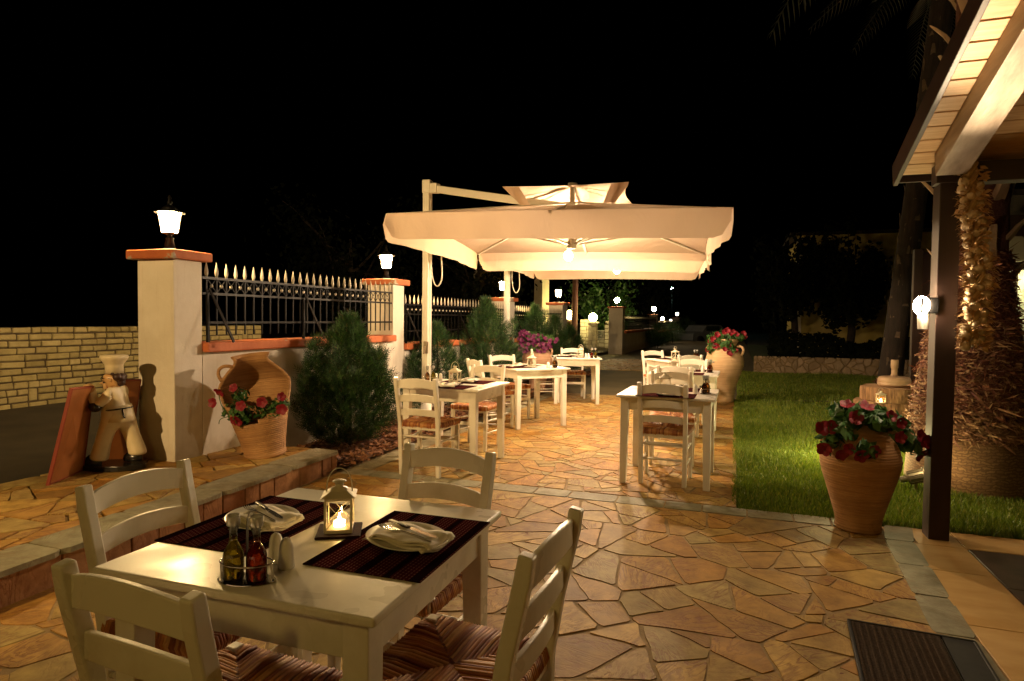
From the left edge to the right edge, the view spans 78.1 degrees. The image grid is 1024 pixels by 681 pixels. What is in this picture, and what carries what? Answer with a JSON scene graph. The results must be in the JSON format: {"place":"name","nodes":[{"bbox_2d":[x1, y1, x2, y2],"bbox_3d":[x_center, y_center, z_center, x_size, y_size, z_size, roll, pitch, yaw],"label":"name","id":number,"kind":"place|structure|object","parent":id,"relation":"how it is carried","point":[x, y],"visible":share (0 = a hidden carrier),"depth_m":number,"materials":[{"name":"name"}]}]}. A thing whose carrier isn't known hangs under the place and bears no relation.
{"place":"outdoors","nodes":[
{"label":"outdoors","id":0,"kind":"place"},
{"bbox_2d":[0,325,260,409],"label":"stone wall","id":1,"kind":"structure","parent":0,"point":[44,365],"depth_m":9.18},
{"bbox_2d":[0,337,607,483],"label":"road","id":2,"kind":"structure","parent":0,"point":[28,436],"depth_m":6.62,"materials":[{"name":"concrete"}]},
{"bbox_2d":[0,321,786,470],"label":"ground","id":3,"kind":"structure","parent":0,"point":[757,335],"depth_m":81.31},
{"bbox_2d":[9,449,236,521],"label":"platform","id":4,"kind":"structure","parent":3,"relation":"on","point":[67,517],"depth_m":3.97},
{"bbox_2d":[0,446,311,550],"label":"platform stones","id":5,"kind":"object","parent":4,"relation":"on","point":[26,517],"visible":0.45,"depth_m":4.20,"materials":[{"name":"stone"}]},
{"bbox_2d":[46,386,94,485],"bbox_3d":[-3.177,0.663,4.612,0.185,0.686,0.447,0,2,-7],"label":"sign board","id":6,"kind":"object","parent":5,"relation":"on","point":[69,455],"visible":1,"depth_m":4.57,"materials":[{"name":"wood"}]},
{"bbox_2d":[83,354,146,471],"bbox_3d":[-3.095,0.551,4.901,0.490,0.888,0.329,1,2,0],"label":"chef statue","id":7,"kind":"object","parent":5,"relation":"on","point":[112,404],"visible":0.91,"depth_m":4.83,"materials":[{"name":"ceramic"}]},
{"bbox_2d":[107,379,140,458],"bbox_3d":[-3.182,0.646,5.109,0.193,0.687,0.270,2,2,32],"label":"sign board","id":8,"kind":"object","parent":5,"relation":"on","point":[118,449],"visible":0.23,"depth_m":5.14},
{"bbox_2d":[217,352,290,458],"bbox_3d":[-2.181,0.549,5.420,0.574,0.898,0.574,-5,5,20],"label":"broken jar","id":9,"kind":"object","parent":5,"relation":"on","point":[258,374],"visible":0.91,"depth_m":5.43,"materials":[{"name":"ceramic"}]},
{"bbox_2d":[208,383,289,427],"bbox_3d":[-2.178,0.538,5.281,0.670,0.365,0.291,1,2,4],"label":"petunia plant","id":10,"kind":"object","parent":9,"relation":"in","point":[239,408],"visible":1,"depth_m":5.23,"materials":[{"name":"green plant"}]},
{"bbox_2d":[0,455,336,608],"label":"platform riser","id":11,"kind":"object","parent":4,"relation":"attached to","point":[24,583],"visible":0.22,"depth_m":3.79,"materials":[{"name":"stone"}]},
{"bbox_2d":[126,249,211,461],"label":"gate pillar","id":12,"kind":"structure","parent":4,"relation":"on","point":[170,341],"depth_m":5.19,"materials":[{"name":"paint"}]},
{"bbox_2d":[153,195,185,248],"bbox_3d":[-2.859,-0.979,5.276,0.236,0.475,0.236,1,2,19],"label":"pillar lantern","id":13,"kind":"object","parent":12,"relation":"on","point":[169,215],"visible":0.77,"depth_m":5.24,"materials":[{"name":"glass"}]},
{"bbox_2d":[0,448,337,577],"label":"platform nosing","id":14,"kind":"object","parent":4,"relation":"on","point":[15,559],"visible":0.82,"depth_m":3.92,"materials":[{"name":"stone"}]},
{"bbox_2d":[202,335,396,455],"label":"boundary wall","id":15,"kind":"structure","parent":3,"relation":"on","point":[286,355],"depth_m":5.76,"materials":[{"name":"paint"}]},
{"bbox_2d":[202,262,391,342],"bbox_3d":[-2.038,-0.372,6.845,0.212,0.699,3.160,1,2,19],"label":"iron fence","id":16,"kind":"object","parent":15,"relation":"on","point":[207,294],"visible":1,"depth_m":6.38,"materials":[{"name":"metal"}]},
{"bbox_2d":[244,183,442,331],"bbox_3d":[-4.890,-1.889,18.000,5.396,5.419,5.544,1,2,19],"label":"garden tree","id":17,"kind":"object","parent":3,"relation":"on","point":[347,269],"visible":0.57,"depth_m":16.88,"materials":[{"name":"green plant"}]},
{"bbox_2d":[362,279,409,417],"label":"gate pillar","id":18,"kind":"structure","parent":3,"relation":"on","point":[397,308],"depth_m":8.45,"materials":[{"name":"paint"}]},
{"bbox_2d":[404,337,511,408],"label":"boundary wall","id":19,"kind":"structure","parent":3,"relation":"on","point":[408,346],"depth_m":9.56,"materials":[{"name":"paint"}]},
{"bbox_2d":[404,294,503,343],"bbox_3d":[-0.699,-0.356,10.633,0.212,0.684,4.250,1,2,19],"label":"iron fence","id":20,"kind":"object","parent":19,"relation":"on","point":[409,313],"visible":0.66,"depth_m":9.89,"materials":[{"name":"metal"}]},
{"bbox_2d":[395,247,549,336],"bbox_3d":[-1.478,-1.651,20.889,4.910,4.818,4.878,1,2,19],"label":"garden tree","id":21,"kind":"object","parent":3,"relation":"on","point":[453,289],"visible":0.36,"depth_m":20.34,"materials":[{"name":"green plant"}]},
{"bbox_2d":[432,265,533,334],"bbox_3d":[-1.149,-1.000,21.860,2.925,3.468,3.934,0,2,-27],"label":"garden tree","id":22,"kind":"object","parent":3,"relation":"on","point":[487,280],"visible":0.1,"depth_m":20.94,"materials":[{"name":"green plant"}]},
{"bbox_2d":[570,279,577,346],"bbox_3d":[2.646,-1.755,26.525,1.972,4.708,0.368,1,2,19],"label":"bare trunk","id":23,"kind":"object","parent":3,"relation":"on","point":[574,317],"visible":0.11,"depth_m":26.41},
{"bbox_2d":[586,313,598,349],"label":"globe pillar","id":24,"kind":"structure","parent":3,"relation":"on","point":[593,332],"depth_m":26.85,"materials":[{"name":"beige stone"}]},
{"bbox_2d":[560,279,643,339],"bbox_3d":[4.711,-1.390,31.140,3.633,3.729,4.016,-1,2,-33],"label":"garden tree","id":25,"kind":"object","parent":3,"relation":"on","point":[599,309],"visible":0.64,"depth_m":30.72,"materials":[{"name":"green plant"}]},
{"bbox_2d":[607,307,626,353],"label":"gate pillar","id":26,"kind":"structure","parent":3,"relation":"on","point":[616,330],"depth_m":25.63,"materials":[{"name":"paint"}]},
{"bbox_2d":[624,328,656,353],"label":"boundary wall","id":27,"kind":"structure","parent":3,"relation":"on","point":[634,339],"depth_m":28.93,"materials":[{"name":"paint"}]},
{"bbox_2d":[601,279,692,328],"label":"garden tree","id":28,"kind":"object","parent":3,"relation":"on","point":[653,295],"visible":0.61,"depth_m":45.19,"materials":[{"name":"green plant"}]},
{"bbox_2d":[296,370,600,472],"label":"bark mulch","id":29,"kind":"object","parent":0,"point":[392,437],"visible":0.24,"depth_m":6.63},
{"bbox_2d":[289,309,423,447],"bbox_3d":[-1.754,0.403,6.554,1.506,1.538,1.497,1,2,19],"label":"conifer shrub","id":30,"kind":"object","parent":29,"relation":"on","point":[359,384],"visible":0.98,"depth_m":6.40,"materials":[{"name":"green plant"}]},
{"bbox_2d":[401,319,468,405],"bbox_3d":[-1.026,0.386,8.851,1.157,1.409,1.205,0,2,-22],"label":"conifer shrub","id":31,"kind":"object","parent":29,"relation":"on","point":[446,353],"visible":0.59,"depth_m":8.67,"materials":[{"name":"green plant"}]},
{"bbox_2d":[449,295,526,381],"bbox_3d":[-0.526,0.126,10.603,1.581,1.819,1.552,1,2,19],"label":"conifer shrub","id":32,"kind":"object","parent":29,"relation":"on","point":[503,342],"visible":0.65,"depth_m":10.45,"materials":[{"name":"green plant"}]},
{"bbox_2d":[522,342,552,388],"bbox_3d":[0.501,0.487,12.310,0.604,0.900,0.600,-1,2,-36],"label":"clay jar","id":33,"kind":"object","parent":29,"relation":"on","point":[544,358],"visible":0.3,"depth_m":12.11,"materials":[{"name":"ceramic"}]},
{"bbox_2d":[517,329,558,353],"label":"petunia plant","id":34,"kind":"object","parent":33,"relation":"in","point":[528,340],"visible":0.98,"depth_m":12.03,"materials":[{"name":"pink plant"}]},
{"bbox_2d":[514,301,563,361],"bbox_3d":[0.408,0.050,13.261,1.475,1.806,1.518,1,2,19],"label":"conifer shrub","id":35,"kind":"object","parent":29,"relation":"on","point":[533,312],"visible":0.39,"depth_m":13.26,"materials":[{"name":"green plant"}]},
{"bbox_2d":[383,179,733,409],"bbox_3d":[0.436,-0.393,6.937,3.517,3.070,3.099,1,2,13],"label":"cantilever umbrella","id":36,"kind":"object","parent":29,"relation":"on","point":[607,227],"visible":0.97,"depth_m":6.56,"materials":[{"name":"fabric"}]},
{"bbox_2d":[546,312,575,368],"bbox_3d":[0.909,0.118,14.494,1.347,1.596,1.232,1,2,19],"label":"conifer shrub","id":37,"kind":"object","parent":29,"relation":"on","point":[556,325],"visible":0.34,"depth_m":14.43,"materials":[{"name":"green plant"}]},
{"bbox_2d":[556,323,590,369],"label":"conifer shrub","id":38,"kind":"object","parent":29,"relation":"on","point":[570,329],"visible":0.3,"depth_m":15.40,"materials":[{"name":"green plant"}]},
{"bbox_2d":[504,251,710,381],"bbox_3d":[1.298,-0.492,10.062,3.397,3.070,3.100,1,2,14],"label":"cantilever umbrella","id":39,"kind":"object","parent":29,"relation":"on","point":[569,274],"visible":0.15,"depth_m":11.31,"materials":[{"name":"fabric"}]},
{"bbox_2d":[0,392,946,680],"bbox_3d":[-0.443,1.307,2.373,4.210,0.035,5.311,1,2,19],"label":"paving","id":40,"kind":"structure","parent":0,"point":[576,655],"depth_m":3.14,"materials":[{"name":"stone"}]},
{"bbox_2d":[75,459,297,680],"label":"ladderback chair","id":41,"kind":"object","parent":40,"relation":"on","point":[91,504],"visible":0.2,"depth_m":2.00,"materials":[{"name":"white paint"}]},
{"bbox_2d":[51,558,342,680],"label":"ladderback chair","id":42,"kind":"object","parent":40,"relation":"on","point":[80,597],"visible":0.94,"depth_m":1.26,"materials":[{"name":"white paint"}]},
{"bbox_2d":[92,488,500,680],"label":"dining table","id":43,"kind":"object","parent":40,"relation":"on","point":[356,622],"visible":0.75,"depth_m":1.50,"materials":[{"name":"white paint"}]},
{"bbox_2d":[217,512,276,586],"bbox_3d":[-0.628,0.489,1.496,0.146,0.160,0.081,1,2,7],"label":"cruet stand","id":44,"kind":"object","parent":43,"relation":"on","point":[271,579],"visible":0.69,"depth_m":1.49,"materials":[{"name":"metal"}]},
{"bbox_2d":[223,513,243,581],"bbox_3d":[-0.659,0.487,1.494,0.047,0.153,0.047,1,2,7],"label":"cruet bottle","id":45,"kind":"object","parent":44,"relation":"in","point":[233,553],"visible":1,"depth_m":1.48,"materials":[{"name":"clear glass"}]},
{"bbox_2d":[246,514,266,583],"bbox_3d":[-0.601,0.488,1.486,0.047,0.153,0.047,1,2,7],"label":"cruet bottle","id":46,"kind":"object","parent":44,"relation":"in","point":[256,554],"visible":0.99,"depth_m":1.47,"materials":[{"name":"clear glass"}]},
{"bbox_2d":[154,496,349,554],"bbox_3d":[-0.761,0.551,1.922,0.330,0.003,0.470,1,2,19],"label":"placemat","id":47,"kind":"object","parent":43,"relation":"on","point":[211,533],"visible":0.57,"depth_m":1.84,"materials":[{"name":"fabric"}]},
{"bbox_2d":[224,504,299,529],"bbox_3d":[-0.754,0.537,1.909,0.210,0.017,0.259,-1,3,-40],"label":"dinner plate","id":48,"kind":"object","parent":47,"relation":"on","point":[285,508],"visible":0.28,"depth_m":1.97,"materials":[{"name":"ceramic"}]},
{"bbox_2d":[223,505,304,531],"bbox_3d":[-0.745,0.533,1.899,0.230,0.033,0.154,2,3,41],"label":"napkin","id":49,"kind":"object","parent":48,"relation":"on","point":[270,525],"visible":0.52,"depth_m":1.87,"materials":[{"name":"fabric"}]},
{"bbox_2d":[268,532,281,564],"bbox_3d":[-0.601,0.527,1.609,0.040,0.077,0.040,1,2,19],"label":"salt shaker","id":50,"kind":"object","parent":43,"relation":"on","point":[274,543],"visible":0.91,"depth_m":1.59,"materials":[{"name":"ceramic"}]},
{"bbox_2d":[278,537,294,570],"bbox_3d":[-0.563,0.529,1.575,0.040,0.077,0.040,1,2,18],"label":"salt shaker","id":51,"kind":"object","parent":43,"relation":"on","point":[286,558],"visible":1,"depth_m":1.56,"materials":[{"name":"ceramic"}]},
{"bbox_2d":[314,522,362,539],"bbox_3d":[-0.503,0.554,1.841,0.125,0.008,0.125,0,2,-10],"label":"coaster","id":52,"kind":"object","parent":43,"relation":"on","point":[355,533],"visible":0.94,"depth_m":1.80,"materials":[{"name":"wood"}]},
{"bbox_2d":[320,467,356,533],"bbox_3d":[-0.502,0.459,1.838,0.096,0.182,0.096,0,2,-10],"label":"candle lantern","id":53,"kind":"object","parent":52,"relation":"on","point":[339,491],"visible":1,"depth_m":1.81,"materials":[{"name":"metal"}]},
{"bbox_2d":[303,511,489,582],"bbox_3d":[-0.298,0.562,1.767,0.330,0.003,0.470,1,2,19],"label":"placemat","id":54,"kind":"object","parent":43,"relation":"on","point":[358,555],"visible":0.79,"depth_m":1.66,"materials":[{"name":"fabric"}]},
{"bbox_2d":[365,521,447,551],"bbox_3d":[-0.292,0.548,1.754,0.259,0.017,0.210,3,3,44],"label":"dinner plate","id":55,"kind":"object","parent":54,"relation":"on","point":[378,542],"visible":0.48,"depth_m":1.77,"materials":[{"name":"ceramic"}]},
{"bbox_2d":[362,522,454,553],"bbox_3d":[-0.282,0.543,1.743,0.230,0.033,0.154,2,2,36],"label":"napkin","id":56,"kind":"object","parent":55,"relation":"on","point":[401,540],"visible":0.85,"depth_m":1.72,"materials":[{"name":"fabric"}]},
{"bbox_2d":[327,443,495,670],"bbox_3d":[-0.353,0.862,2.316,0.448,0.865,0.499,2,2,25],"label":"ladderback chair","id":57,"kind":"object","parent":40,"relation":"on","point":[485,467],"visible":0.13,"depth_m":2.48,"materials":[{"name":"white paint"}]},
{"bbox_2d":[383,506,583,680],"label":"ladderback chair","id":58,"kind":"object","parent":40,"relation":"on","point":[433,647],"visible":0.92,"depth_m":1.64,"materials":[{"name":"white paint"}]},
{"bbox_2d":[819,422,902,534],"bbox_3d":[2.319,0.880,4.215,0.508,0.748,0.493,1,2,8],"label":"clay jar","id":59,"kind":"object","parent":40,"relation":"on","point":[860,494],"visible":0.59,"depth_m":4.06,"materials":[{"name":"ceramic"}]},
{"bbox_2d":[814,399,929,462],"bbox_3d":[2.355,0.585,4.132,0.722,0.405,0.503,1,2,19],"label":"petunia plant","id":60,"kind":"object","parent":59,"relation":"in","point":[859,415],"visible":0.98,"depth_m":4.06,"materials":[{"name":"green plant"}]},
{"bbox_2d":[847,618,999,680],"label":"doormat","id":61,"kind":"object","parent":40,"relation":"on","point":[882,652],"visible":1,"depth_m":2.59,"materials":[{"name":"rubber"}]},
{"bbox_2d":[0,0,1023,325],"label":"sky","id":62,"kind":"structure","parent":0,"point":[110,110],"materials":[{"name":"black"}]},
{"bbox_2d":[375,393,735,507],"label":"path","id":63,"kind":"structure","parent":0,"point":[510,464],"depth_m":6.36,"materials":[{"name":"stone"}]},
{"bbox_2d":[393,377,460,478],"bbox_3d":[-0.751,0.744,5.607,0.448,0.865,0.498,1,2,19],"label":"ladderback chair","id":64,"kind":"object","parent":63,"relation":"on","point":[420,420],"visible":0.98,"depth_m":5.44,"materials":[{"name":"white paint"}]},
{"bbox_2d":[403,379,508,473],"bbox_3d":[-0.540,0.788,6.035,0.797,0.750,0.797,1,2,20],"label":"dining table","id":65,"kind":"object","parent":63,"relation":"on","point":[473,397],"visible":0.62,"depth_m":5.75,"materials":[{"name":"white paint"}]},
{"bbox_2d":[450,364,505,451],"bbox_3d":[-0.359,0.707,6.793,0.448,0.865,0.498,2,2,24],"label":"ladderback chair","id":66,"kind":"object","parent":63,"relation":"on","point":[485,407],"visible":0.73,"depth_m":6.68,"materials":[{"name":"white paint"}]},
{"bbox_2d":[466,358,514,429],"bbox_3d":[-0.279,0.664,8.038,0.499,0.865,0.448,0,2,-28],"label":"ladderback chair","id":67,"kind":"object","parent":63,"relation":"on","point":[508,392],"visible":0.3,"depth_m":7.96,"materials":[{"name":"white paint"}]},
{"bbox_2d":[489,354,530,418],"bbox_3d":[-0.040,0.640,8.808,0.448,0.865,0.499,0,2,-28],"label":"ladderback chair","id":68,"kind":"object","parent":63,"relation":"on","point":[510,385],"visible":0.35,"depth_m":8.76,"materials":[{"name":"white paint"}]},
{"bbox_2d":[491,364,569,429],"bbox_3d":[0.211,0.717,8.305,0.797,0.750,0.797,0,2,-28],"label":"dining table","id":69,"kind":"object","parent":63,"relation":"on","point":[536,374],"visible":0.81,"depth_m":8.06,"materials":[{"name":"white paint"}]},
{"bbox_2d":[561,348,586,398],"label":"ladderback chair","id":70,"kind":"object","parent":63,"relation":"on","point":[582,373],"visible":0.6,"depth_m":11.18,"materials":[{"name":"white paint"}]},
{"bbox_2d":[551,355,601,404],"bbox_3d":[1.057,0.647,10.582,0.797,0.750,0.797,1,2,1],"label":"dining table","id":71,"kind":"object","parent":63,"relation":"on","point":[593,363],"visible":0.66,"depth_m":10.22,"materials":[{"name":"white paint"}]},
{"bbox_2d":[637,382,694,487],"bbox_3d":[1.307,0.774,5.388,0.448,0.865,0.498,1,2,21],"label":"ladderback chair","id":72,"kind":"object","parent":63,"relation":"on","point":[664,426],"visible":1,"depth_m":5.22,"materials":[{"name":"white paint"}]},
{"bbox_2d":[616,386,718,491],"bbox_3d":[1.378,0.826,5.545,0.797,0.750,0.797,1,2,20],"label":"dining table","id":73,"kind":"object","parent":63,"relation":"on","point":[704,404],"visible":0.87,"depth_m":5.30,"materials":[{"name":"white paint"}]},
{"bbox_2d":[649,371,696,466],"bbox_3d":[1.564,0.749,6.197,0.448,0.865,0.499,1,2,13],"label":"ladderback chair","id":74,"kind":"object","parent":63,"relation":"on","point":[692,419],"visible":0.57,"depth_m":6.24,"materials":[{"name":"white paint"}]},
{"bbox_2d":[656,365,698,439],"bbox_3d":[1.928,0.713,7.342,0.448,0.865,0.498,2,2,25],"label":"ladderback chair","id":75,"kind":"object","parent":63,"relation":"on","point":[677,369],"visible":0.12,"depth_m":7.13,"materials":[{"name":"white paint"}]},
{"bbox_2d":[644,358,714,385],"bbox_3d":[2.653,0.682,10.098,0.797,0.750,0.797,0,2,-16],"label":"dining table","id":76,"kind":"object","parent":63,"relation":"on","point":[652,362],"visible":0.32,"depth_m":10.09,"materials":[{"name":"white paint"}]},
{"bbox_2d":[647,369,719,430],"bbox_3d":[2.107,0.758,7.725,0.797,0.750,0.797,1,2,20],"label":"dining table","id":77,"kind":"object","parent":63,"relation":"on","point":[711,381],"visible":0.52,"depth_m":7.33,"materials":[{"name":"white paint"}]},
{"bbox_2d":[706,339,744,402],"bbox_3d":[3.630,0.513,10.796,0.668,1.083,0.636,2,3,40],"label":"clay jar","id":78,"kind":"object","parent":63,"relation":"on","point":[729,368],"visible":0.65,"depth_m":10.58,"materials":[{"name":"ceramic"}]},
{"bbox_2d":[704,327,747,355],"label":"petunia plant","id":79,"kind":"object","parent":78,"relation":"in","point":[727,333],"visible":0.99,"depth_m":10.59,"materials":[{"name":"red plant"}]},
{"bbox_2d":[341,392,834,525],"bbox_3d":[1.545,1.132,8.039,4.186,0.034,6.675,1,2,19],"label":"paving border","id":80,"kind":"object","parent":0,"point":[394,455],"visible":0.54,"depth_m":4.98,"materials":[{"name":"stone"}]},
{"bbox_2d":[545,339,766,400],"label":"driveway","id":81,"kind":"structure","parent":0,"point":[613,382],"depth_m":18.87,"materials":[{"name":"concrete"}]},
{"bbox_2d":[534,274,548,330],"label":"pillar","id":82,"kind":"structure","parent":81,"relation":"on","point":[541,295],"depth_m":26.76,"materials":[{"name":"paint"}]},
{"bbox_2d":[644,321,671,347],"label":"conifer shrub","id":83,"kind":"object","parent":81,"relation":"on","point":[654,337],"visible":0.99,"depth_m":31.76,"materials":[{"name":"green plant"}]},
{"bbox_2d":[675,324,723,340],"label":"parked car","id":84,"kind":"object","parent":81,"relation":"on","point":[697,332],"visible":0.53,"depth_m":44.16,"materials":[{"name":"paint"}]},
{"bbox_2d":[577,359,741,374],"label":"path","id":85,"kind":"structure","parent":0,"point":[608,364],"depth_m":19.27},
{"bbox_2d":[737,345,855,513],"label":"lawn","id":86,"kind":"structure","parent":0,"point":[757,350],"depth_m":27.57,"materials":[{"name":"plant"}]},
{"bbox_2d":[747,227,839,341],"bbox_3d":[8.959,-1.363,20.704,2.211,4.486,2.803,0,2,-20],"label":"garden tree","id":87,"kind":"object","parent":86,"relation":"on","point":[789,277],"visible":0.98,"depth_m":20.19,"materials":[{"name":"green plant"}]},
{"bbox_2d":[736,371,876,404],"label":"grass","id":88,"kind":"structure","parent":86,"relation":"on","point":[832,387],"depth_m":13.31,"materials":[{"name":"plant"}]},
{"bbox_2d":[754,356,908,376],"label":"rubble wall","id":89,"kind":"structure","parent":86,"relation":"on","point":[795,365],"depth_m":16.86,"materials":[{"name":"stone"}]},
{"bbox_2d":[766,329,909,359],"bbox_3d":[9.449,0.164,17.140,4.777,0.954,1.080,1,2,19],"label":"garden hedge","id":90,"kind":"object","parent":86,"relation":"on","point":[814,345],"visible":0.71,"depth_m":17.22,"materials":[{"name":"green plant"}]},
{"bbox_2d":[806,210,892,355],"bbox_3d":[10.775,-1.528,20.164,2.604,4.892,2.229,0,2,-23],"label":"garden tree","id":91,"kind":"object","parent":86,"relation":"on","point":[860,290],"visible":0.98,"depth_m":19.79,"materials":[{"name":"green plant"}]},
{"bbox_2d":[810,0,955,382],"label":"palm tree","id":92,"kind":"object","parent":86,"relation":"on","point":[940,14],"visible":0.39,"depth_m":10.69,"materials":[{"name":"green plant"}]},
{"bbox_2d":[767,0,1023,500],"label":"palm tree","id":93,"kind":"object","parent":86,"relation":"on","point":[988,443],"visible":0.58,"depth_m":5.09,"materials":[{"name":"plant"}]},
{"bbox_2d":[899,467,923,492],"bbox_3d":[3.252,1.154,5.103,0.222,0.287,0.128,1,2,19],"label":"garden spotlight","id":94,"kind":"object","parent":86,"relation":"on","point":[915,477],"visible":0.62,"depth_m":5.07,"materials":[{"name":"silver metal"}]},
{"bbox_2d":[909,249,923,385],"bbox_3d":[6.136,-0.127,9.603,0.120,2.500,0.120,1,2,19],"label":"timber post","id":95,"kind":"object","parent":86,"relation":"on","point":[917,281],"visible":0.54,"depth_m":9.55,"materials":[{"name":"brown wood"}]},
{"bbox_2d":[920,252,930,354],"bbox_3d":[6.510,-0.137,10.001,0.120,2.500,0.120,1,2,19],"label":"timber post","id":96,"kind":"object","parent":86,"relation":"on","point":[926,272],"visible":0.13,"depth_m":9.91,"materials":[{"name":"brown wood"}]},
{"bbox_2d":[1010,189,1023,338],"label":"restaurant building","id":97,"kind":"structure","parent":86,"relation":"on","point":[1017,209],"depth_m":7.28,"materials":[{"name":"brown wood"}]},
{"bbox_2d":[1009,236,1023,261],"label":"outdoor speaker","id":98,"kind":"object","parent":97,"relation":"attached to","point":[1018,249],"visible":0.3,"depth_m":6.81},
{"bbox_2d":[783,228,931,355],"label":"arched house","id":99,"kind":"structure","parent":0,"point":[873,330],"depth_m":22.17,"materials":[{"name":"beige"}]},
{"bbox_2d":[730,398,1023,539],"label":"grass","id":100,"kind":"structure","parent":0,"point":[801,487],"depth_m":5.29,"materials":[{"name":"plant"}]},
{"bbox_2d":[882,526,1023,680],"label":"terrace floor","id":101,"kind":"structure","parent":0,"point":[883,530],"depth_m":3.11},
{"bbox_2d":[884,525,1006,680],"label":"terrace border","id":102,"kind":"object","parent":101,"relation":"on","point":[942,613],"visible":0.82,"depth_m":3.26,"materials":[{"name":"stone"}]},
{"bbox_2d":[912,528,1023,680],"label":"terrace tiles","id":103,"kind":"object","parent":101,"relation":"on","point":[986,602],"depth_m":3.33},
{"bbox_2d":[892,0,1023,540],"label":"terrace roof","id":104,"kind":"structure","parent":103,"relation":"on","point":[970,112],"depth_m":3.78,"materials":[{"name":"brown wood"}]},
{"bbox_2d":[913,296,938,328],"bbox_3d":[2.627,-0.176,4.007,0.130,0.208,0.110,1,2,19],"label":"wall lantern","id":105,"kind":"object","parent":104,"relation":"attached to","point":[924,308],"visible":1,"depth_m":4.00,"materials":[{"name":"glass"}]},
{"bbox_2d":[952,161,1001,351],"bbox_3d":[2.831,-0.510,3.855,0.267,1.166,0.205,2,2,34],"label":"garlic braid","id":106,"kind":"object","parent":104,"relation":"hanging from","point":[978,259],"visible":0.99,"depth_m":3.83},
{"bbox_3d":[4.803,1.056,7.949,0.627,0.260,0.614,1,2,19],"label":"log round","id":107,"kind":"object","parent":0,"visible":0},
{"bbox_2d":[853,397,914,418],"bbox_3d":[4.750,0.839,7.928,0.856,0.175,0.792,1,2,19],"label":"log round","id":108,"kind":"object","parent":107,"relation":"on","point":[900,408],"visible":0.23,"depth_m":7.59,"materials":[{"name":"brown wood"}]},
{"bbox_2d":[859,383,913,403],"bbox_3d":[4.756,0.663,7.926,0.708,0.175,0.778,1,2,19],"label":"log round","id":109,"kind":"object","parent":108,"relation":"on","point":[868,391],"visible":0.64,"depth_m":7.67,"materials":[{"name":"brown wood"}]},
{"bbox_2d":[877,360,910,387],"bbox_3d":[4.773,0.408,7.884,0.372,0.335,0.372,1,2,19],"label":"wooden hub","id":110,"kind":"object","parent":109,"relation":"on","point":[894,380],"visible":0.98,"depth_m":7.78,"materials":[{"name":"wood"}]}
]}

